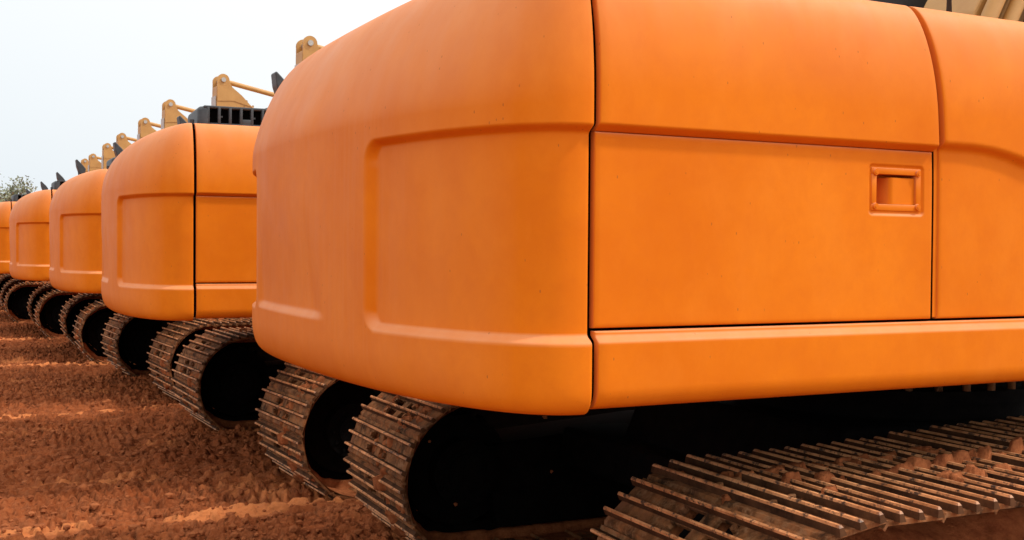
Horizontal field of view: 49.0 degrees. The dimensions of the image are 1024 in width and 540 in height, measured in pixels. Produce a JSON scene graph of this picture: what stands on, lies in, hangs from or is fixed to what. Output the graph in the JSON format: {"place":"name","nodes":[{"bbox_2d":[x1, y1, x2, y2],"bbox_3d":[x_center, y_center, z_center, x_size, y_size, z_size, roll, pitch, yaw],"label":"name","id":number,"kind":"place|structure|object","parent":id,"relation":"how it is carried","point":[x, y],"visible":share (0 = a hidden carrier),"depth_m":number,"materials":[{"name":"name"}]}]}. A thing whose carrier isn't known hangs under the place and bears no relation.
{"place":"outdoors","nodes":[
{"label":"outdoors","id":0,"kind":"place"},
{"bbox_2d":[0,0,410,197],"label":"sky","id":1,"kind":"structure","parent":0,"point":[76,76],"materials":[{"name":"white"}]},
{"bbox_2d":[0,304,588,539],"bbox_3d":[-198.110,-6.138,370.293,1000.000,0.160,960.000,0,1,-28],"label":"ground","id":2,"kind":"structure","parent":0,"point":[283,496],"depth_m":7.73,"materials":[{"name":"brown soil"}]},
{"bbox_2d":[0,189,21,201],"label":"tree","id":3,"kind":"object","parent":2,"relation":"on","point":[6,198],"visible":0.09,"depth_m":100.25,"materials":[{"name":"green plant"}]},
{"bbox_2d":[0,174,35,201],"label":"tree","id":4,"kind":"object","parent":2,"relation":"on","point":[21,190],"visible":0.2,"depth_m":107.55,"materials":[{"name":"green plant"}]},
{"bbox_2d":[0,184,36,193],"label":"tree","id":5,"kind":"object","parent":2,"relation":"on","point":[25,187],"depth_m":115.64,"materials":[{"name":"green plant"}]},
{"bbox_2d":[5,159,87,201],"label":"excavator","id":6,"kind":"object","parent":2,"relation":"on","point":[84,162],"depth_m":45.58,"materials":[{"name":"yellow metal"}]},
{"bbox_2d":[0,133,136,280],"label":"excavator","id":7,"kind":"object","parent":2,"relation":"on","point":[122,142],"visible":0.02,"depth_m":33.40,"materials":[{"name":"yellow metal"}]},
{"bbox_2d":[26,143,114,193],"bbox_3d":[-14.426,-1.707,37.282,7.549,5.080,3.682,0,1,-28],"label":"excavator","id":8,"kind":"object","parent":2,"relation":"on","point":[107,153],"depth_m":37.52,"materials":[{"name":"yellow metal"}]},
{"bbox_2d":[0,118,160,303],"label":"excavator","id":9,"kind":"object","parent":2,"relation":"on","point":[145,125],"visible":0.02,"depth_m":29.44,"materials":[{"name":"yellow metal"}]},
{"bbox_2d":[88,154,100,171],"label":"excavator","id":10,"kind":"object","parent":2,"relation":"on","point":[94,163],"depth_m":41.52,"materials":[{"name":"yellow metal"}]},
{"bbox_2d":[0,99,195,322],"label":"excavator","id":11,"kind":"object","parent":2,"relation":"on","point":[14,296],"visible":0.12,"depth_m":23.02,"materials":[{"name":"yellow metal"}]},
{"bbox_2d":[0,74,273,338],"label":"excavator","id":12,"kind":"object","parent":2,"relation":"on","point":[48,301],"visible":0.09,"depth_m":19.03,"materials":[{"name":"orange metal"}]},
{"bbox_2d":[49,72,283,400],"bbox_3d":[-1.423,-1.173,13.636,7.759,5.066,3.905,0,1,-26],"label":"excavator","id":13,"kind":"object","parent":2,"relation":"on","point":[154,347],"visible":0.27,"depth_m":11.10,"materials":[{"name":"orange metal"}]},
{"bbox_2d":[9,36,323,363],"bbox_3d":[-3.901,-1.190,17.441,7.129,4.936,3.788,0,1,-27],"label":"excavator","id":14,"kind":"object","parent":2,"relation":"on","point":[85,317],"visible":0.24,"depth_m":14.98,"materials":[{"name":"orange metal"}]},
{"bbox_2d":[0,309,405,539],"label":"clay clods","id":15,"kind":"object","parent":2,"relation":"on","point":[102,520],"visible":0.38,"depth_m":7.07,"materials":[{"name":"brown soil"}]},
{"bbox_2d":[101,105,635,499],"bbox_3d":[0.386,-1.092,9.587,7.388,5.066,3.684,0,1,-28],"label":"excavator","id":16,"kind":"object","parent":2,"relation":"on","point":[179,219],"visible":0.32,"depth_m":6.95,"materials":[{"name":"orange paint"}]},
{"bbox_2d":[196,196,256,282],"bbox_3d":[-1.360,-0.187,7.076,1.236,0.526,0.081,0,1,-24],"label":"engine door","id":17,"kind":"structure","parent":16,"relation":"in","point":[226,227],"depth_m":6.87,"materials":[{"name":"orange paint"}]},
{"bbox_2d":[252,0,1023,539],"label":"excavator","id":18,"kind":"object","parent":2,"relation":"on","point":[758,264],"visible":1,"depth_m":3.36,"materials":[{"name":"orange paint"}]},
{"bbox_2d":[589,131,931,327],"bbox_3d":[0.758,-0.108,3.299,1.236,0.526,0.081,0,1,-26],"label":"engine door","id":19,"kind":"structure","parent":18,"relation":"in","point":[685,231],"depth_m":3.23,"materials":[{"name":"orange paint"}]}
]}

